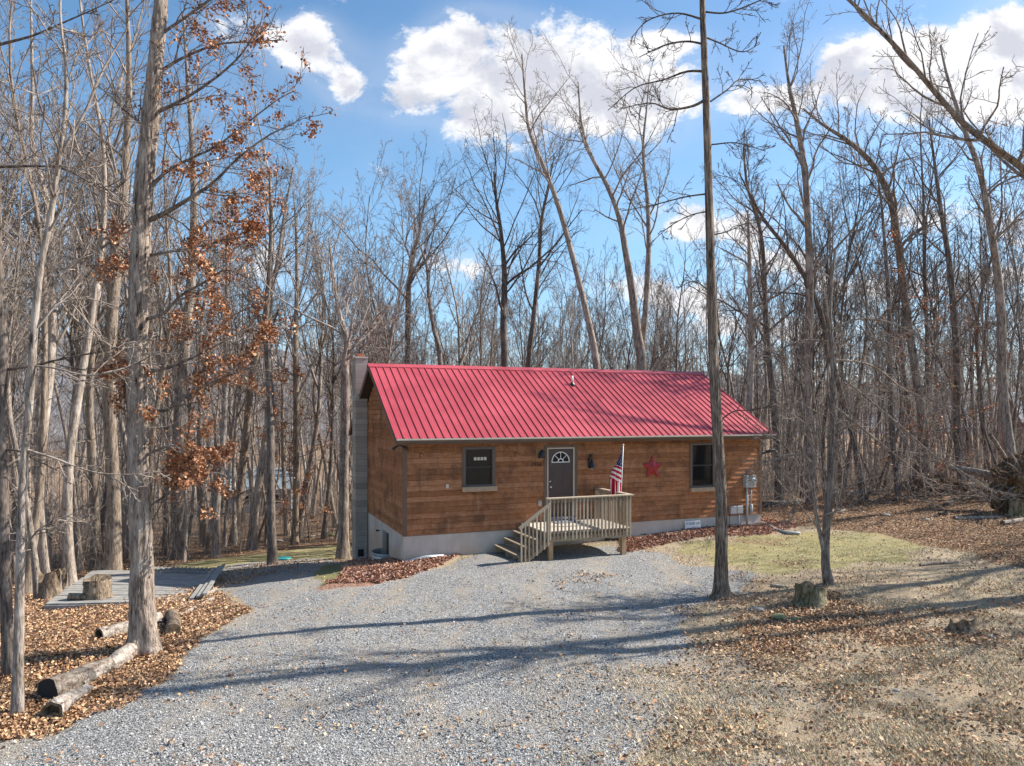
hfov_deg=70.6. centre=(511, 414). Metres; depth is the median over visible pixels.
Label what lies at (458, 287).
bare tree
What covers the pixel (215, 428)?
bare tree
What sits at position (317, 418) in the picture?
bare tree
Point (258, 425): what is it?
bare tree
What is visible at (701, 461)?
window
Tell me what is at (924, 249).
bare tree
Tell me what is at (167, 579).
wooden platform
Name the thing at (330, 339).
bare tree
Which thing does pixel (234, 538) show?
bare tree
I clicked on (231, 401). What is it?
bare tree
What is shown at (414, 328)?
bare tree
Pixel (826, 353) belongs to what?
bare tree
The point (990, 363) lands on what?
bare tree
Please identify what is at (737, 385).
bare tree
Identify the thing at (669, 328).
bare tree
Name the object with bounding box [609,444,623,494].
flag
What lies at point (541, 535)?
porch
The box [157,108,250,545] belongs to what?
bare tree
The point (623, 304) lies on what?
bare tree
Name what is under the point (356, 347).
bare tree
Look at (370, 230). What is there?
bare tree
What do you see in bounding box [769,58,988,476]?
bare tree
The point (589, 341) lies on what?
bare tree
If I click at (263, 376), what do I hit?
bare tree
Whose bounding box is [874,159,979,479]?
bare tree
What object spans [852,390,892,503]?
sapling
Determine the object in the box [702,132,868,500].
bare tree
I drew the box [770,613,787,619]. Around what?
stone
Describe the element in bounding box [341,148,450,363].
bare tree
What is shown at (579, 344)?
bare tree
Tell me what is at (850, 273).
bare tree
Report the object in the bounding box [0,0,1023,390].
sky
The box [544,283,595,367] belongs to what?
bare tree
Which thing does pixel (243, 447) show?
bare tree
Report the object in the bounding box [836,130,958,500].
bare tree
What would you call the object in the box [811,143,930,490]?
bare tree
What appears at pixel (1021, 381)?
bare tree
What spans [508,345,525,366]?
bare tree
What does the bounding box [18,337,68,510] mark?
bare tree
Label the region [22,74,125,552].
bare tree
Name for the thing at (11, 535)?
bare tree
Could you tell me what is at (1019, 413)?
sapling
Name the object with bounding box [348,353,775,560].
wooden house
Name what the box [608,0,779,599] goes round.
tall tree
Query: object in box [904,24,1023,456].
bare tree
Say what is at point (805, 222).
bare tree
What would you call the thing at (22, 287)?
bare tree
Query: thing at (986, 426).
sapling
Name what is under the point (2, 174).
bare tree
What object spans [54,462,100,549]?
sapling
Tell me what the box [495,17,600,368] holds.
bare tree
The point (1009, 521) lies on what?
fallen log
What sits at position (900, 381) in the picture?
bare tree
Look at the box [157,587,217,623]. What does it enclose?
fallen log
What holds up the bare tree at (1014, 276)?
on the ground at (506, 578)
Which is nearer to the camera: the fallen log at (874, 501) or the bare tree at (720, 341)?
the fallen log at (874, 501)
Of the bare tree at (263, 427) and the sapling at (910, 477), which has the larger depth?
the bare tree at (263, 427)
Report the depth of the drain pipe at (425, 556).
19.89 m
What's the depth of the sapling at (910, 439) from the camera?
33.12 m
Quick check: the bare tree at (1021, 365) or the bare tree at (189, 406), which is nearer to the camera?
the bare tree at (189, 406)
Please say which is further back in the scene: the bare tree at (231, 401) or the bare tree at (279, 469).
the bare tree at (231, 401)
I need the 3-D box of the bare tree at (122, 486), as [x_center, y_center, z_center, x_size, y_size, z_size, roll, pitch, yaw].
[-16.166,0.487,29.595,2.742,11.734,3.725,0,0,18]
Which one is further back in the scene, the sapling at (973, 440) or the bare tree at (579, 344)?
the bare tree at (579, 344)
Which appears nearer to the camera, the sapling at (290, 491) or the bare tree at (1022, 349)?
the sapling at (290, 491)
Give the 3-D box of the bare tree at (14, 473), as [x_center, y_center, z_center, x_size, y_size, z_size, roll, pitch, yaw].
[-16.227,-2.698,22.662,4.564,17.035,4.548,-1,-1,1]
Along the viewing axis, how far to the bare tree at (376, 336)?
30.50 m
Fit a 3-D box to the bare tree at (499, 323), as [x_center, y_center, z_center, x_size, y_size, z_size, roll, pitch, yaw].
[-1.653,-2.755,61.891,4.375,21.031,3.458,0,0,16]
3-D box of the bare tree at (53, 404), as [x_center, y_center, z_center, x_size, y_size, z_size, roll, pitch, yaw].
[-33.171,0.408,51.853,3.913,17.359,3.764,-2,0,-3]
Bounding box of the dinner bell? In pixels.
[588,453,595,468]
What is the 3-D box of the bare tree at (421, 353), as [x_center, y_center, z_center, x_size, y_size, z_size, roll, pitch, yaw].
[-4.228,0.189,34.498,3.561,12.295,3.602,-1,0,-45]
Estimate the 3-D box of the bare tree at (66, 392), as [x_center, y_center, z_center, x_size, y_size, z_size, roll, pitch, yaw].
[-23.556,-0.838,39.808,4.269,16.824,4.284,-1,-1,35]
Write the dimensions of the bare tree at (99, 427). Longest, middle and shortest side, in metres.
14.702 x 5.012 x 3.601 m
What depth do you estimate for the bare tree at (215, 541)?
31.60 m
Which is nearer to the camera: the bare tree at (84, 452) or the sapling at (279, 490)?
the sapling at (279, 490)
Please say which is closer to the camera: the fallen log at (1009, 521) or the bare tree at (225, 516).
the fallen log at (1009, 521)
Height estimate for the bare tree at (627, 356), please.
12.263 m
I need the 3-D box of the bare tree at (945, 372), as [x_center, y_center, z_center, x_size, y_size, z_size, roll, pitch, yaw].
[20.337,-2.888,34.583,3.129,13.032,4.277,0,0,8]
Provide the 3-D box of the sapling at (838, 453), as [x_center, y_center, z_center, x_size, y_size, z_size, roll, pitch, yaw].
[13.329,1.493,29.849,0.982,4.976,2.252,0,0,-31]
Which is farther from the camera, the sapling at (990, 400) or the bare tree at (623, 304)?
the bare tree at (623, 304)
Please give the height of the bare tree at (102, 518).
20.519 m
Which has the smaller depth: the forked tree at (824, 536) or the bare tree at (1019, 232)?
the forked tree at (824, 536)
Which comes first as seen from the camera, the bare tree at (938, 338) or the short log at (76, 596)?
the short log at (76, 596)
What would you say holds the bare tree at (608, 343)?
on the ground at (506, 578)
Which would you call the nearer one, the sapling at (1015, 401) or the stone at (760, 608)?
the stone at (760, 608)
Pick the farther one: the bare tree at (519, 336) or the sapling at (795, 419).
the bare tree at (519, 336)
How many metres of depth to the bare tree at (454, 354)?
56.43 m
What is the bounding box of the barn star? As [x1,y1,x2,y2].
[643,455,662,477]
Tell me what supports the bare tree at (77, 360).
on the ground at (506, 578)
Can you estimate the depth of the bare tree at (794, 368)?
62.45 m
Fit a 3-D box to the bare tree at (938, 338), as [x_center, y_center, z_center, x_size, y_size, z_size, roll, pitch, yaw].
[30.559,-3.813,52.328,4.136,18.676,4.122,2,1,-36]
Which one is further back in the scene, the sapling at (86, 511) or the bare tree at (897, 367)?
the bare tree at (897, 367)
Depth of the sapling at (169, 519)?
30.50 m
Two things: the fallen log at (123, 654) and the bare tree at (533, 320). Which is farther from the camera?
the bare tree at (533, 320)
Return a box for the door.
[548,449,572,516]
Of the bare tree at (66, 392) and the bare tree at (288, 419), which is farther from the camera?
the bare tree at (288, 419)
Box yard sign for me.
[684,520,700,528]
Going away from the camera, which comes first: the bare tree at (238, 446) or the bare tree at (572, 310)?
the bare tree at (572, 310)
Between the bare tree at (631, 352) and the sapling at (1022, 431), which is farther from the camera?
the bare tree at (631, 352)
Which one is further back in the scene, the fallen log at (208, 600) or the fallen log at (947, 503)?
the fallen log at (947, 503)
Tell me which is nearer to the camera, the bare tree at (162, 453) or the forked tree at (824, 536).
the forked tree at (824, 536)
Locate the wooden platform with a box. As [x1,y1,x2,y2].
[43,564,224,610]
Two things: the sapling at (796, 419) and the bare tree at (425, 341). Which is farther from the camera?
the bare tree at (425, 341)
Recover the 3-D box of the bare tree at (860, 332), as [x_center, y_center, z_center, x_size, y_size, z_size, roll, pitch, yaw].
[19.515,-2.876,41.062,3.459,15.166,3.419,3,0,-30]
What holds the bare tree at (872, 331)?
on the ground at (506, 578)
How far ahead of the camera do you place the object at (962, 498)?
28.40 m
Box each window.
[243,494,249,505]
[275,493,281,504]
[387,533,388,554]
[462,446,497,491]
[689,442,714,491]
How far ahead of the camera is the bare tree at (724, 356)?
41.39 m
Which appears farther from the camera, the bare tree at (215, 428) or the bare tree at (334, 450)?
the bare tree at (334, 450)
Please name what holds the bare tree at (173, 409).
on the ground at (506, 578)
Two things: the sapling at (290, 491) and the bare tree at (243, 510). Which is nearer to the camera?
the sapling at (290, 491)
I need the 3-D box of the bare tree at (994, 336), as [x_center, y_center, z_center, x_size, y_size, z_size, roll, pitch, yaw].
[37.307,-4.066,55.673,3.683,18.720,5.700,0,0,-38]
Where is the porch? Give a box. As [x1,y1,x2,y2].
[494,488,633,561]
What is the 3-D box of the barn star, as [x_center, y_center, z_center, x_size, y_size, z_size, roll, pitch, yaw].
[4.436,1.642,22.686,0.732,0.696,0.095,0,0,-22]
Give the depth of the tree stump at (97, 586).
17.19 m
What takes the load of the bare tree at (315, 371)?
on the ground at (506, 578)
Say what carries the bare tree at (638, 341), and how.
on the ground at (506, 578)
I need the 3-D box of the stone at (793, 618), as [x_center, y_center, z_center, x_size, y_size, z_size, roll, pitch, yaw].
[5.376,3.916,13.797,0.199,0.102,0.150,0,0,0]
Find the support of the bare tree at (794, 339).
on the ground at (506, 578)
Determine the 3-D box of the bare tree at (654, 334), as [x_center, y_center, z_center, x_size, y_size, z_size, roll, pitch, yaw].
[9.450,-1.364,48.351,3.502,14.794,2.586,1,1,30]
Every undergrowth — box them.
[9,424,1023,572]
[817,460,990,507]
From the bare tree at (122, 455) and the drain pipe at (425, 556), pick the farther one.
the bare tree at (122, 455)
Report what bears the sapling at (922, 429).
on the ground at (506, 578)
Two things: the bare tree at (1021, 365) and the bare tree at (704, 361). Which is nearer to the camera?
the bare tree at (1021, 365)
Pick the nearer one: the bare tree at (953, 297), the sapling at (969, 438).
the bare tree at (953, 297)
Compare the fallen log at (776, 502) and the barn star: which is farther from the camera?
the fallen log at (776, 502)
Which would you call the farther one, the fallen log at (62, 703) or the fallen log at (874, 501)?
the fallen log at (874, 501)
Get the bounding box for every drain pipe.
[404,554,443,561]
[605,523,759,539]
[764,522,799,534]
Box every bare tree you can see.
[0,0,64,534]
[0,0,98,574]
[0,0,123,593]
[0,48,107,570]
[0,76,76,553]
[0,81,79,568]
[0,88,43,278]
[0,94,87,597]
[0,99,62,552]
[0,168,63,515]
[1,71,203,521]
[1,158,48,509]
[5,76,106,573]
[6,203,77,559]
[8,243,58,584]
[8,260,37,510]
[9,227,34,525]
[10,251,80,569]
[10,336,60,488]
[11,20,121,557]
[17,327,71,490]
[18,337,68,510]
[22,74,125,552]
[25,227,98,503]
[31,0,186,585]
[32,138,158,556]
[38,194,122,558]
[47,0,198,569]
[48,138,128,562]
[52,143,130,562]
[53,0,186,569]
[57,176,129,547]
[58,246,122,495]
[58,261,122,488]
[68,98,188,559]
[68,308,124,500]
[71,129,179,561]
[85,241,166,514]
[85,360,124,482]
[89,253,153,511]
[89,299,165,535]
[93,239,205,561]
[96,223,174,521]
[97,284,126,484]
[102,241,183,476]
[102,297,181,506]
[119,174,194,547]
[119,248,176,491]
[120,223,213,548]
[123,193,202,555]
[126,49,219,516]
[129,0,248,559]
[148,341,186,525]
[148,356,170,512]
[149,235,197,488]
[149,246,207,518]
[149,257,181,530]
[149,345,187,498]
[150,340,187,499]
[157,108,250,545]
[165,263,230,527]
[167,184,239,543]
[172,163,268,521]
[173,253,251,553]
[185,169,290,557]
[186,156,289,548]
[197,246,285,545]
[201,232,248,486]
[205,122,314,543]
[215,246,260,521]
[216,29,311,549]
[224,299,263,505]
[227,313,285,538]
[229,133,310,564]
[232,390,259,500]
[233,274,291,545]
[233,337,278,455]
[234,245,284,526]
[238,188,420,559]
[244,275,292,514]
[245,140,355,535]
[251,153,340,544]
[262,383,303,518]
[265,351,302,512]
[275,239,368,527]
[275,331,337,525]
[277,160,355,539]
[284,345,324,511]
[293,212,369,538]
[303,270,357,480]
[310,214,401,517]
[311,296,354,517]
[312,266,357,487]
[313,131,494,363]
[318,139,422,363]
[318,273,399,518]
[319,258,375,486]
[319,319,363,541]
[323,296,404,490]
[335,244,404,529]
[340,223,413,478]
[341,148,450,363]
[345,223,411,363]
[354,265,424,363]
[359,275,427,363]
[376,291,435,364]
[383,290,437,364]
[383,297,430,364]
[387,171,454,364]
[390,288,464,365]
[395,268,457,364]
[416,203,497,365]
[434,337,462,365]
[437,280,485,365]
[443,93,591,366]
[444,301,512,365]
[451,267,497,365]
[455,257,521,366]
[460,207,514,365]
[468,253,518,366]
[471,267,517,363]
[490,241,545,366]
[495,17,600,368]
[499,83,617,366]
[507,238,561,367]
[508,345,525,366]
[512,30,670,369]
[520,300,564,367]
[522,302,556,367]
[531,217,617,368]
[534,304,576,367]
[539,330,557,367]
[543,270,579,368]
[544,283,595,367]
[549,340,574,367]
[550,298,589,367]
[553,278,592,368]
[559,305,606,368]
[566,236,628,368]
[573,259,622,369]
[580,292,646,369]
[584,256,672,369]
[585,292,626,369]
[593,30,695,347]
[596,329,608,368]
[607,262,659,369]
[616,344,647,369]
[620,265,686,370]
[623,314,680,370]
[629,270,677,370]
[630,263,684,370]
[635,263,695,369]
[639,289,670,370]
[646,223,707,370]
[651,288,685,370]
[654,267,686,370]
[659,294,702,370]
[664,322,688,370]
[679,94,805,500]
[681,200,759,406]
[688,262,740,376]
[691,227,745,383]
[692,328,708,376]
[693,234,788,394]
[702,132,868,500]
[706,172,819,414]
[720,337,744,392]
[723,260,784,452]
[726,305,767,408]
[731,207,788,457]
[731,318,762,406]
[738,218,817,489]
[743,0,889,504]
[753,241,821,490]
[766,160,858,493]
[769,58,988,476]
[777,212,849,491]
[779,245,869,493]
[780,235,835,455]
[780,297,820,486]
[788,253,835,466]
[794,97,902,500]
[796,170,869,498]
[800,165,857,485]
[803,191,894,460]
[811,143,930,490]
[816,197,880,487]
[817,262,853,486]
[825,235,884,453]
[828,239,891,488]
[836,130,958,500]
[840,204,894,485]
[843,215,914,493]
[856,225,929,487]
[861,275,900,484]
[863,226,929,485]
[867,196,922,450]
[868,66,991,479]
[868,262,913,462]
[870,297,920,477]
[872,178,948,469]
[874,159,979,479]
[897,83,1011,480]
[897,234,989,481]
[900,238,975,470]
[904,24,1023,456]
[911,239,968,466]
[913,253,990,472]
[917,262,972,452]
[928,329,963,472]
[930,274,974,469]
[930,335,965,467]
[931,262,985,474]
[936,99,1023,482]
[936,190,1023,481]
[943,273,1012,448]
[946,217,1023,442]
[949,216,1022,466]
[953,199,1023,466]
[959,219,1023,453]
[961,244,1018,452]
[966,118,1023,484]
[979,273,1022,457]
[989,225,1023,450]
[1005,224,1023,375]
[1007,322,1023,447]
[1009,182,1023,314]
[1010,299,1023,415]
[1010,334,1023,428]
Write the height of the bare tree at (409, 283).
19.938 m
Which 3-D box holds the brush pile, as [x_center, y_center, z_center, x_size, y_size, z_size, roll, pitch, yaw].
[17.421,2.950,29.460,2.629,1.168,1.481,0,0,16]
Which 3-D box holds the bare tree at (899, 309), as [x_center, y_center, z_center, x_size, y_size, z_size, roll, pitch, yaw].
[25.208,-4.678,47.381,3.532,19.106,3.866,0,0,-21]
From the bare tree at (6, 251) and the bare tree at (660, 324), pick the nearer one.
the bare tree at (6, 251)
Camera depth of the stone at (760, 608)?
14.26 m
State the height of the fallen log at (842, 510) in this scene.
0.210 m
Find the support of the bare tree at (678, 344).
on the ground at (506, 578)
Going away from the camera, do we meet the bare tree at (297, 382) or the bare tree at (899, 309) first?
the bare tree at (297, 382)
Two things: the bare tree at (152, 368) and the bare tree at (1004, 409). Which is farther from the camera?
the bare tree at (152, 368)
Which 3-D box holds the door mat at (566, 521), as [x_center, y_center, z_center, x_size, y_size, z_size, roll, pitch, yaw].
[1.588,3.160,21.242,0.860,0.015,0.500,0,0,-22]
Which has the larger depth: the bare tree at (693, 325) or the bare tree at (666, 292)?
the bare tree at (693, 325)
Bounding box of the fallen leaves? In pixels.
[0,483,1023,765]
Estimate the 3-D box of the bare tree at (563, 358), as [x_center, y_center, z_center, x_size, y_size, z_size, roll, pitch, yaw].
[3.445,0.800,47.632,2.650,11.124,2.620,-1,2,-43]
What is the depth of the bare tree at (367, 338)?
41.59 m
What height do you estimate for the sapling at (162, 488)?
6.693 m
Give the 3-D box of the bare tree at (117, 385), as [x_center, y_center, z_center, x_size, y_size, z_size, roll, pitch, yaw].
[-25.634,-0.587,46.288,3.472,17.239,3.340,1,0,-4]
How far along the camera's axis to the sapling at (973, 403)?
37.89 m
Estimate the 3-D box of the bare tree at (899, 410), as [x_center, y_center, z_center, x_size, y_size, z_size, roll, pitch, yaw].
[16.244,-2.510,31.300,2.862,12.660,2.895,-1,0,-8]
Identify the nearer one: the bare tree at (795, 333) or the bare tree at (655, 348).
the bare tree at (795, 333)
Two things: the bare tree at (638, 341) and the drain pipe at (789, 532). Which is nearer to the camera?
the drain pipe at (789, 532)
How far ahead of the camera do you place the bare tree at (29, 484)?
50.24 m
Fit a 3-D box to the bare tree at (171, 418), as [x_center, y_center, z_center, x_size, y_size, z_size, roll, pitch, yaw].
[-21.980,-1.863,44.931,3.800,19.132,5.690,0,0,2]
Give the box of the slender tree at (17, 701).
[0,0,179,715]
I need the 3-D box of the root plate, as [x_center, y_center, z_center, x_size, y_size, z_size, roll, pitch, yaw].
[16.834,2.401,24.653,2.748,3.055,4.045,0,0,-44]
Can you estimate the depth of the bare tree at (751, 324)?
30.89 m
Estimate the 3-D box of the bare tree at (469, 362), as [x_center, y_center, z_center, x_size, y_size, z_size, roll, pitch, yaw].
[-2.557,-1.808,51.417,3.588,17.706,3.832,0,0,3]
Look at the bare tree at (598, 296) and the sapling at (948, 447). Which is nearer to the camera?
the sapling at (948, 447)
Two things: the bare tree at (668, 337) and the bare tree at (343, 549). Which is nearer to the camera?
the bare tree at (343, 549)
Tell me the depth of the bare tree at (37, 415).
26.12 m
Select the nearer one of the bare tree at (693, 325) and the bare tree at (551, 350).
the bare tree at (551, 350)
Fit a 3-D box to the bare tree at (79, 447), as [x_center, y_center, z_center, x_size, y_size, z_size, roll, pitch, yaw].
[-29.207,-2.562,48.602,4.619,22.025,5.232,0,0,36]
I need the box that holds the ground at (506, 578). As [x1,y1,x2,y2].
[0,434,1023,765]
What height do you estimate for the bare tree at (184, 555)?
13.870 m
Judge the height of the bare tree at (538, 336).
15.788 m
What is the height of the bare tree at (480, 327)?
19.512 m
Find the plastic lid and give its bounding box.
[278,556,291,559]
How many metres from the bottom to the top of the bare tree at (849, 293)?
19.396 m
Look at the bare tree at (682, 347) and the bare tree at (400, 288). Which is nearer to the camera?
the bare tree at (400, 288)
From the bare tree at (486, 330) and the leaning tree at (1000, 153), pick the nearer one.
the leaning tree at (1000, 153)
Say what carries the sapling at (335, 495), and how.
on the ground at (506, 578)
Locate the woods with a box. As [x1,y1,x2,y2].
[11,237,1023,526]
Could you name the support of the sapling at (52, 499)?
on the ground at (506, 578)
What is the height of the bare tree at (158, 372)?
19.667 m
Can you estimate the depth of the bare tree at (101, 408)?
36.73 m
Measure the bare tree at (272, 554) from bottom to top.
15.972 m
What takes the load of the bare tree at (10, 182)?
on the ground at (506, 578)
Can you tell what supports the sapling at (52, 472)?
on the ground at (506, 578)
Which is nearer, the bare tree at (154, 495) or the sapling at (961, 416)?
the sapling at (961, 416)
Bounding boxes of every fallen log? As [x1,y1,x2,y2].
[37,657,115,699]
[39,683,92,719]
[83,642,137,684]
[94,612,163,639]
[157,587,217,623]
[165,609,181,635]
[179,596,214,616]
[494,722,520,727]
[762,499,804,506]
[770,584,788,587]
[832,509,845,513]
[839,486,903,495]
[852,499,895,503]
[919,561,958,565]
[943,497,959,505]
[954,516,1003,519]
[1000,517,1023,524]
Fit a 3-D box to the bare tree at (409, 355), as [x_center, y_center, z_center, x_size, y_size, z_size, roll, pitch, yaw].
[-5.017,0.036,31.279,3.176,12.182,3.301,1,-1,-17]
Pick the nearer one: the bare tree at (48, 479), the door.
the door
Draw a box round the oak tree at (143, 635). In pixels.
[83,0,336,655]
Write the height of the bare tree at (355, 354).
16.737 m
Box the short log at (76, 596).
[67,593,85,599]
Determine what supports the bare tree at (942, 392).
on the ground at (506, 578)
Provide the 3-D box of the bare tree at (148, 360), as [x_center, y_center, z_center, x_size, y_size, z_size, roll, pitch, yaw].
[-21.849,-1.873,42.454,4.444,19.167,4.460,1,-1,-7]
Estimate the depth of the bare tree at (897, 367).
48.88 m
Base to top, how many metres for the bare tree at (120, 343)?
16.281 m
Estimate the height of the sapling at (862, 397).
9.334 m
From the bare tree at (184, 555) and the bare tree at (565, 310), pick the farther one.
the bare tree at (565, 310)
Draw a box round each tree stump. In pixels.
[34,571,62,600]
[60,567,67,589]
[82,574,113,599]
[791,581,828,609]
[936,511,948,515]
[945,618,977,634]
[1005,498,1023,517]
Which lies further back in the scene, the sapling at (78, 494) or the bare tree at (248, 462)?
the bare tree at (248, 462)
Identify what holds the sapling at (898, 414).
on the ground at (506, 578)
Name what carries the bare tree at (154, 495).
on the ground at (506, 578)
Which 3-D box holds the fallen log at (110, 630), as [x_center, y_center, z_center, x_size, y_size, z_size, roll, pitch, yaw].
[-7.207,4.008,13.664,0.270,0.273,1.322,0,0,23]
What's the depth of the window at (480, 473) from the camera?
20.61 m
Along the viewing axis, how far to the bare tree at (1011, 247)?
31.59 m
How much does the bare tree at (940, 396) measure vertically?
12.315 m
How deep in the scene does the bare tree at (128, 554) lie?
31.81 m
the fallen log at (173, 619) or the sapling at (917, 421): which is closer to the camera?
the fallen log at (173, 619)
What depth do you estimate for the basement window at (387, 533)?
22.38 m
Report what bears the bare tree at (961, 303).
on the ground at (506, 578)
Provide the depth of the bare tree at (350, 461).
37.73 m
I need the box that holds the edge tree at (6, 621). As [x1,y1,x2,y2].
[0,0,159,678]
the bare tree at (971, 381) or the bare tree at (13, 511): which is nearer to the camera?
the bare tree at (13, 511)
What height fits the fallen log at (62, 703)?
0.309 m
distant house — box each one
[224,468,292,513]
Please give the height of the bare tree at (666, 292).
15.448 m
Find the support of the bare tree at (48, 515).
on the ground at (506, 578)
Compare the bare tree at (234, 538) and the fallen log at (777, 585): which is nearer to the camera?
the fallen log at (777, 585)
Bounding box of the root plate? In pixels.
[948,442,1023,512]
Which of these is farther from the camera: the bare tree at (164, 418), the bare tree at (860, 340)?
the bare tree at (164, 418)
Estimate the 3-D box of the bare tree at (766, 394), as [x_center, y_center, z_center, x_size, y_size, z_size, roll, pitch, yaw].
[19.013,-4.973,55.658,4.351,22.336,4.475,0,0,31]
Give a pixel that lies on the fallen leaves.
(82, 711)
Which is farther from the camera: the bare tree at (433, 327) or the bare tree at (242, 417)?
the bare tree at (242, 417)
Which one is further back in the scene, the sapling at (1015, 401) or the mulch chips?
the sapling at (1015, 401)
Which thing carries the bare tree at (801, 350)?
on the ground at (506, 578)
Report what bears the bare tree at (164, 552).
on the ground at (506, 578)
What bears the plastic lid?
on the ground at (506, 578)
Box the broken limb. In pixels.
[989,434,1006,457]
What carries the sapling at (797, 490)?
on the ground at (506, 578)
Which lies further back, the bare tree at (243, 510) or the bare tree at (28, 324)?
the bare tree at (243, 510)
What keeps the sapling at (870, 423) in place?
on the ground at (506, 578)
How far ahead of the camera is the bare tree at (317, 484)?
51.69 m
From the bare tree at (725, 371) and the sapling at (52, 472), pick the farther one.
the bare tree at (725, 371)
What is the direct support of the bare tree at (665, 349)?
on the ground at (506, 578)
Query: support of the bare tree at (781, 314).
on the ground at (506, 578)
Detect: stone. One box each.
[750,606,764,611]
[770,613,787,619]
[789,616,798,620]
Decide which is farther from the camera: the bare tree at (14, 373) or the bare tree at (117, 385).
the bare tree at (117, 385)
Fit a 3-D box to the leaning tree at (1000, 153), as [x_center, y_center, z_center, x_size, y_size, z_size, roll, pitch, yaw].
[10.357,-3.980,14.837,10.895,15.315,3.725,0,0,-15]
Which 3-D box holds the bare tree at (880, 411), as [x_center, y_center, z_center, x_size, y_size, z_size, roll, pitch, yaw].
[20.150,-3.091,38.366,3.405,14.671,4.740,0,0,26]
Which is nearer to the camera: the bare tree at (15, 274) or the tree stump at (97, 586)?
the tree stump at (97, 586)
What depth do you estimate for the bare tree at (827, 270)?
32.66 m
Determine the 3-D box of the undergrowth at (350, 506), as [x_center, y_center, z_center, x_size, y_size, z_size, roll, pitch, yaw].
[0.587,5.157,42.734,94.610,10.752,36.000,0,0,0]
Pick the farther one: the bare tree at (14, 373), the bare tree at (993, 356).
the bare tree at (993, 356)
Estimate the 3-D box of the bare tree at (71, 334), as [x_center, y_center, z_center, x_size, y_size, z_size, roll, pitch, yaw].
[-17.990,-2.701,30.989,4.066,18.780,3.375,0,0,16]
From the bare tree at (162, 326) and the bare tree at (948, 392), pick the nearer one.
the bare tree at (162, 326)
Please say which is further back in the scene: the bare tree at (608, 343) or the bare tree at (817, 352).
the bare tree at (817, 352)
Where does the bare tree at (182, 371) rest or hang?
on the ground at (506, 578)
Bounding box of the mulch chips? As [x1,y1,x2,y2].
[324,517,796,583]
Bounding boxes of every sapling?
[9,460,61,517]
[32,469,88,558]
[46,448,106,569]
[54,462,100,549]
[77,461,89,527]
[85,463,103,553]
[149,412,180,521]
[152,437,168,544]
[154,475,176,560]
[198,418,228,541]
[230,468,261,551]
[256,394,292,547]
[275,447,312,541]
[287,403,320,541]
[313,453,338,532]
[317,434,351,533]
[740,333,803,495]
[756,362,785,465]
[766,391,802,494]
[782,360,814,479]
[782,375,817,462]
[812,393,855,502]
[818,375,873,489]
[820,298,903,495]
[835,357,868,508]
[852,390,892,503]
[859,377,884,479]
[864,310,923,503]
[877,341,938,460]
[880,404,905,479]
[898,384,939,478]
[901,355,942,499]
[903,352,951,491]
[906,377,941,474]
[907,375,982,476]
[918,327,960,473]
[934,412,957,473]
[940,366,973,463]
[947,393,992,466]
[961,352,988,480]
[962,410,987,466]
[970,387,995,457]
[974,398,1004,461]
[975,353,1011,465]
[994,351,1023,461]
[1001,362,1023,451]
[1012,322,1023,423]
[1014,380,1023,453]
[1015,369,1023,444]
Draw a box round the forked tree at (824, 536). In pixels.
[737,242,1023,585]
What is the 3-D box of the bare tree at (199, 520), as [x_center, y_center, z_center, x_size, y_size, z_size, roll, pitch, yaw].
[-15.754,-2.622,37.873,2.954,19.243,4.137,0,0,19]
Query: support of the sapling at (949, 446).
on the ground at (506, 578)
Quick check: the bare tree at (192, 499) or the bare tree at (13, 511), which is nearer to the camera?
the bare tree at (13, 511)
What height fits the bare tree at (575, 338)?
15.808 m
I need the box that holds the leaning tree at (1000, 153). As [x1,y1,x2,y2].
[749,0,1023,187]
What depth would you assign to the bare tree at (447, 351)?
36.29 m
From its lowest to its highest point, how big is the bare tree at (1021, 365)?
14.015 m
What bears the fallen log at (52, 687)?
on the ground at (506, 578)
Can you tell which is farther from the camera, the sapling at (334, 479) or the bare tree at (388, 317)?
the bare tree at (388, 317)
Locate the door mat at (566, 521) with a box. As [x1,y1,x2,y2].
[551,519,581,523]
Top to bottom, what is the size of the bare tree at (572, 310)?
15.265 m
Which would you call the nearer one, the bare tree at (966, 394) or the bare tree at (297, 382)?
the bare tree at (297, 382)
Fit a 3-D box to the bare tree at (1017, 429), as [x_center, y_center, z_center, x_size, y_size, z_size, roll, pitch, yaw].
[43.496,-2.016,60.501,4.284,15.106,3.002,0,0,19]
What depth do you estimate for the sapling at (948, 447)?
30.15 m
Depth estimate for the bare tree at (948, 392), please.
50.33 m
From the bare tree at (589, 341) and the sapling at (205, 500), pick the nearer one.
the sapling at (205, 500)
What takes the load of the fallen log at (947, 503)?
on the ground at (506, 578)
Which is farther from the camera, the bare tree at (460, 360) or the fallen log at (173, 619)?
the bare tree at (460, 360)
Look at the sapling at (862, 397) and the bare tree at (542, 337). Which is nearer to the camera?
the sapling at (862, 397)
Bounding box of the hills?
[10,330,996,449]
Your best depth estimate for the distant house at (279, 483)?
66.04 m
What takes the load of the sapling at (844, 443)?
on the ground at (506, 578)
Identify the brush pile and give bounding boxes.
[904,473,974,496]
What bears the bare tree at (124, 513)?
on the ground at (506, 578)
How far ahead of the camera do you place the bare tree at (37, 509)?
21.06 m

